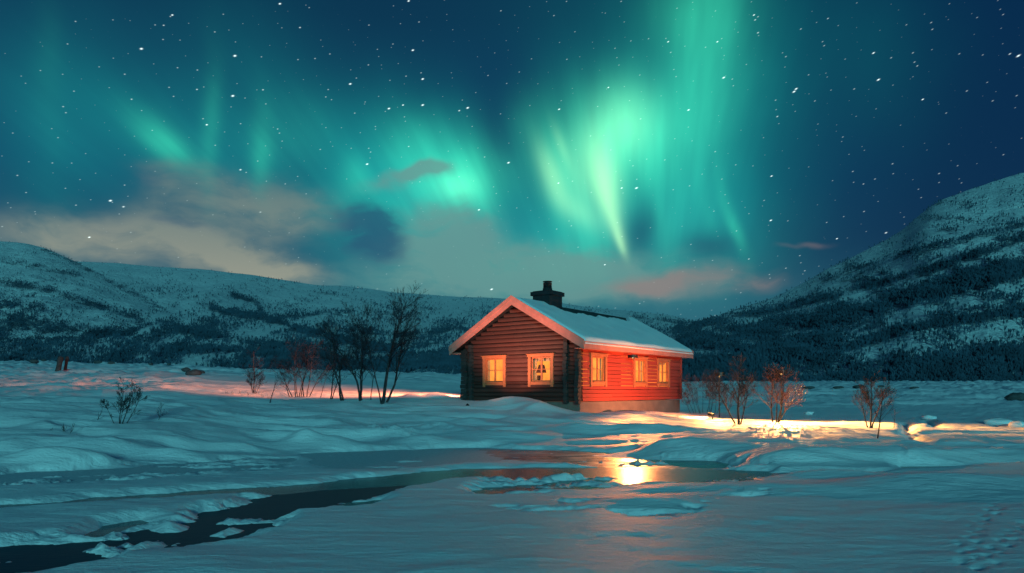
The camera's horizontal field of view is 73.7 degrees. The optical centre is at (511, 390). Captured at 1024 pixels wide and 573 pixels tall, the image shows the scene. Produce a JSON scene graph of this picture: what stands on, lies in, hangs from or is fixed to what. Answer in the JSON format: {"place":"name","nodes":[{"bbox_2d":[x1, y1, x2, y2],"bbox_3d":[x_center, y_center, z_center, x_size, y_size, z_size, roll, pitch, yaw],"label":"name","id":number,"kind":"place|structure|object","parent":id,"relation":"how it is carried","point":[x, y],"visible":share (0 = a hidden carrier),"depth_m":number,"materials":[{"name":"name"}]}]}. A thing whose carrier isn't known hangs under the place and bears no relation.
{"place":"outdoors","nodes":[
{"label":"outdoors","id":0,"kind":"place"},
{"bbox_2d":[0,241,159,344],"bbox_3d":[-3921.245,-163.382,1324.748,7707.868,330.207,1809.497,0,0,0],"label":"hillside","id":1,"kind":"structure","parent":0,"point":[37,257],"depth_m":795.60,"materials":[{"name":"white snow"}]},
{"bbox_2d":[0,241,177,345],"bbox_3d":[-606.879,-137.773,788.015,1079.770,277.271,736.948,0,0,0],"label":"forest","id":2,"kind":"object","parent":1,"relation":"on","point":[98,331],"visible":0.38,"depth_m":612.95,"materials":[{"name":"green plant"}]},
{"bbox_2d":[0,261,691,373],"bbox_3d":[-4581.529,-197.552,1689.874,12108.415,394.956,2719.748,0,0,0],"label":"mountain","id":3,"kind":"structure","parent":0,"point":[202,285],"depth_m":1087.51,"materials":[{"name":"white snow"}]},
{"bbox_2d":[0,261,695,373],"bbox_3d":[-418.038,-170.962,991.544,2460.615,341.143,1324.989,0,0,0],"label":"forest","id":4,"kind":"object","parent":3,"relation":"on","point":[436,360],"visible":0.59,"depth_m":520.40,"materials":[{"name":"green plant"}]},
{"bbox_2d":[0,448,951,572],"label":"river","id":5,"kind":"structure","parent":0,"point":[281,501],"depth_m":13.06,"materials":[{"name":"blue liquid"}]},
{"bbox_2d":[0,360,1023,572],"bbox_3d":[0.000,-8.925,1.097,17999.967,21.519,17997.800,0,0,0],"label":"snow ground","id":6,"kind":"structure","parent":0,"point":[847,493],"depth_m":12.37,"materials":[{"name":"white snow"}]},
{"bbox_2d":[29,359,38,362],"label":"dark rock","id":7,"kind":"object","parent":6,"relation":"on","point":[34,361],"visible":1,"depth_m":121.82,"materials":[{"name":"grey stone"}]},
{"bbox_2d":[55,356,63,370],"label":"tree stump","id":8,"kind":"object","parent":6,"relation":"on","point":[59,363],"visible":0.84,"depth_m":73.91,"materials":[{"name":"brown wood"}]},
{"bbox_2d":[63,356,68,369],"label":"tree stump","id":9,"kind":"object","parent":6,"relation":"on","point":[66,362],"visible":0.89,"depth_m":75.43,"materials":[{"name":"brown wood"}]},
{"bbox_2d":[100,377,147,423],"bbox_3d":[-11.031,0.335,19.482,1.283,1.465,0.811,0,0,-33],"label":"bare shrub","id":10,"kind":"object","parent":6,"relation":"on","point":[138,394],"visible":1,"depth_m":19.50,"materials":[{"name":"brown plant"}]},
{"bbox_2d":[156,403,166,419],"bbox_3d":[-10.745,0.685,20.951,0.317,0.680,0.223,0,0,-31],"label":"bare twig","id":11,"kind":"object","parent":6,"relation":"on","point":[160,411],"visible":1,"depth_m":20.93,"materials":[{"name":"brown plant"}]},
{"bbox_2d":[181,367,190,371],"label":"dark rock","id":12,"kind":"object","parent":6,"relation":"on","point":[185,369],"visible":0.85,"depth_m":90.13,"materials":[{"name":"grey stone"}]},
{"bbox_2d":[185,369,201,375],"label":"dark rock","id":13,"kind":"object","parent":6,"relation":"on","point":[193,372],"visible":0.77,"depth_m":72.11,"materials":[{"name":"grey stone"}]},
{"bbox_2d":[240,347,270,393],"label":"bare shrub","id":14,"kind":"object","parent":6,"relation":"on","point":[254,379],"visible":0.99,"depth_m":41.38,"materials":[{"name":"brown plant"}]},
{"bbox_2d":[270,334,334,396],"bbox_3d":[-12.041,-1.382,39.402,3.828,3.748,2.494,0,0,-30],"label":"bare thicket","id":15,"kind":"object","parent":6,"relation":"on","point":[293,370],"visible":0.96,"depth_m":39.11,"materials":[{"name":"brown plant"}]},
{"bbox_2d":[307,315,354,400],"bbox_3d":[-9.136,-1.602,34.523,2.400,4.445,2.304,0,0,0],"label":"birch tree","id":16,"kind":"object","parent":6,"relation":"on","point":[339,370],"visible":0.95,"depth_m":34.48,"materials":[{"name":"brown plant"}]},
{"bbox_2d":[319,339,350,398],"bbox_3d":[-9.178,-1.154,35.651,1.649,3.437,1.822,0,0,30],"label":"birch tree","id":17,"kind":"object","parent":6,"relation":"on","point":[331,396],"visible":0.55,"depth_m":35.65,"materials":[{"name":"brown plant"}]},
{"bbox_2d":[309,313,381,400],"bbox_3d":[-8.387,-1.605,34.746,4.007,4.516,2.637,0,0,0],"label":"birch tree","id":18,"kind":"object","parent":6,"relation":"on","point":[359,376],"visible":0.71,"depth_m":34.65,"materials":[{"name":"brown plant"}]},
{"bbox_2d":[368,352,386,399],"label":"birch sapling","id":19,"kind":"object","parent":6,"relation":"on","point":[375,372],"visible":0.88,"depth_m":35.12,"materials":[{"name":"brown plant"}]},
{"bbox_2d":[331,280,428,403],"bbox_3d":[-5.939,-2.127,30.954,4.207,5.724,3.176,0,0,0],"label":"birch tree","id":20,"kind":"object","parent":6,"relation":"on","point":[400,342],"visible":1,"depth_m":30.70,"materials":[{"name":"brown plant"}]},
{"bbox_2d":[449,281,693,412],"bbox_3d":[3.614,-1.645,37.414,8.290,7.890,11.830,0,0,38],"label":"log cabin","id":21,"kind":"object","parent":6,"relation":"on","point":[543,345],"visible":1,"depth_m":33.60,"materials":[{"name":"wood"}]},
{"bbox_2d":[481,355,506,386],"bbox_3d":[-0.783,-0.965,34.213,2.580,1.770,0.515,0,0,38],"label":"window","id":22,"kind":"structure","parent":21,"relation":"in","point":[494,370],"depth_m":34.37,"materials":[{"name":"glass"}]},
{"bbox_2d":[526,353,554,386],"bbox_3d":[1.506,-0.965,32.497,2.580,1.770,0.662,0,0,38],"label":"window","id":23,"kind":"structure","parent":21,"relation":"in","point":[540,366],"depth_m":32.54,"materials":[{"name":"glass"}]},
{"bbox_2d":[585,353,608,386],"bbox_3d":[3.954,-0.965,32.263,0.515,1.770,2.580,0,0,38],"label":"window","id":24,"kind":"structure","parent":21,"relation":"in","point":[598,365],"depth_m":32.56,"materials":[{"name":"glass"}]},
{"bbox_2d":[628,354,637,358],"bbox_3d":[6.020,-1.702,33.939,0.460,0.237,0.394,0,0,-26],"label":"floodlight","id":25,"kind":"object","parent":21,"relation":"attached to","point":[632,356],"visible":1,"depth_m":33.79,"materials":[{"name":"metal"}]},
{"bbox_2d":[621,356,648,386],"bbox_3d":[6.534,-0.965,35.526,0.515,1.770,2.580,0,0,38],"label":"window","id":26,"kind":"structure","parent":21,"relation":"in","point":[640,370],"depth_m":35.86,"materials":[{"name":"glass"}]},
{"bbox_2d":[648,358,671,386],"bbox_3d":[8.209,-0.965,37.644,0.515,1.770,2.580,0,0,38],"label":"window","id":27,"kind":"structure","parent":21,"relation":"in","point":[663,368],"depth_m":37.99,"materials":[{"name":"glass"}]},
{"bbox_2d":[676,369,729,412],"bbox_3d":[10.672,0.065,37.975,2.688,2.587,2.315,0,0,32],"label":"bare bush","id":28,"kind":"object","parent":6,"relation":"on","point":[689,390],"visible":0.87,"depth_m":37.78,"materials":[{"name":"red plant"}]},
{"bbox_2d":[715,372,724,416],"bbox_3d":[9.919,0.407,32.494,0.459,2.531,0.394,0,0,-36],"label":"floodlight","id":29,"kind":"object","parent":6,"relation":"on","point":[721,374],"visible":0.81,"depth_m":32.46,"materials":[{"name":"metal"}]},
{"bbox_2d":[697,352,758,423],"bbox_3d":[8.259,-0.023,25.905,2.323,2.854,1.367,0,0,0],"label":"birch tree","id":30,"kind":"object","parent":6,"relation":"on","point":[742,389],"visible":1,"depth_m":25.87,"materials":[{"name":"brown plant"}]},
{"bbox_2d":[751,362,807,422],"bbox_3d":[10.755,0.110,27.469,2.379,2.581,1.741,0,0,-41],"label":"birch tree","id":31,"kind":"object","parent":6,"relation":"on","point":[773,382],"visible":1,"depth_m":27.45,"materials":[{"name":"brown plant"}]},
{"bbox_2d":[802,386,814,388],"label":"dark rock","id":32,"kind":"object","parent":6,"relation":"on","point":[809,387],"visible":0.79,"depth_m":98.36,"materials":[{"name":"grey stone"}]},
{"bbox_2d":[804,411,813,414],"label":"snow block","id":33,"kind":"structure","parent":6,"relation":"on","point":[808,413],"depth_m":35.95,"materials":[{"name":"white snow"}]},
{"bbox_2d":[850,369,898,427],"bbox_3d":[12.695,0.345,23.906,1.471,2.161,1.067,0,0,44],"label":"birch tree","id":34,"kind":"object","parent":6,"relation":"on","point":[862,391],"visible":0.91,"depth_m":23.86,"materials":[{"name":"brown plant"}]},
{"bbox_2d":[861,380,894,437],"bbox_3d":[10.166,0.577,18.844,0.731,1.717,0.962,0,0,-41],"label":"birch sapling","id":35,"kind":"object","parent":6,"relation":"on","point":[884,407],"visible":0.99,"depth_m":18.80,"materials":[{"name":"brown plant"}]},
{"bbox_2d":[921,415,936,419],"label":"snow block","id":36,"kind":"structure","parent":6,"relation":"on","point":[927,417],"depth_m":30.98,"materials":[{"name":"white snow"}]},
{"bbox_2d":[983,417,1013,425],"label":"snow block","id":37,"kind":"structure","parent":6,"relation":"on","point":[995,421],"depth_m":27.27,"materials":[{"name":"white snow"}]},
{"bbox_2d":[1004,392,1023,400],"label":"dark rock","id":38,"kind":"object","parent":6,"relation":"on","point":[1015,396],"visible":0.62,"depth_m":67.85,"materials":[{"name":"grey stone"}]},
{"bbox_2d":[1008,421,1023,427],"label":"snow block","id":39,"kind":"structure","parent":6,"relation":"on","point":[1016,424],"depth_m":25.35,"materials":[{"name":"white snow"}]},
{"bbox_2d":[0,0,1023,320],"label":"sky","id":40,"kind":"structure","parent":0,"point":[686,159],"materials":[{"name":"teal"}]},
{"bbox_2d":[661,173,1023,380],"bbox_3d":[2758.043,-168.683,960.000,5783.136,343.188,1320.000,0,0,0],"label":"mountain","id":41,"kind":"structure","parent":0,"point":[993,193],"depth_m":616.71,"materials":[{"name":"white snow"}]},
{"bbox_2d":[657,173,1023,381],"bbox_3d":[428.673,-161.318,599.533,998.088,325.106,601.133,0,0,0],"label":"forest","id":42,"kind":"object","parent":41,"relation":"on","point":[979,363],"visible":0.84,"depth_m":446.45,"materials":[{"name":"green plant"}]}
]}

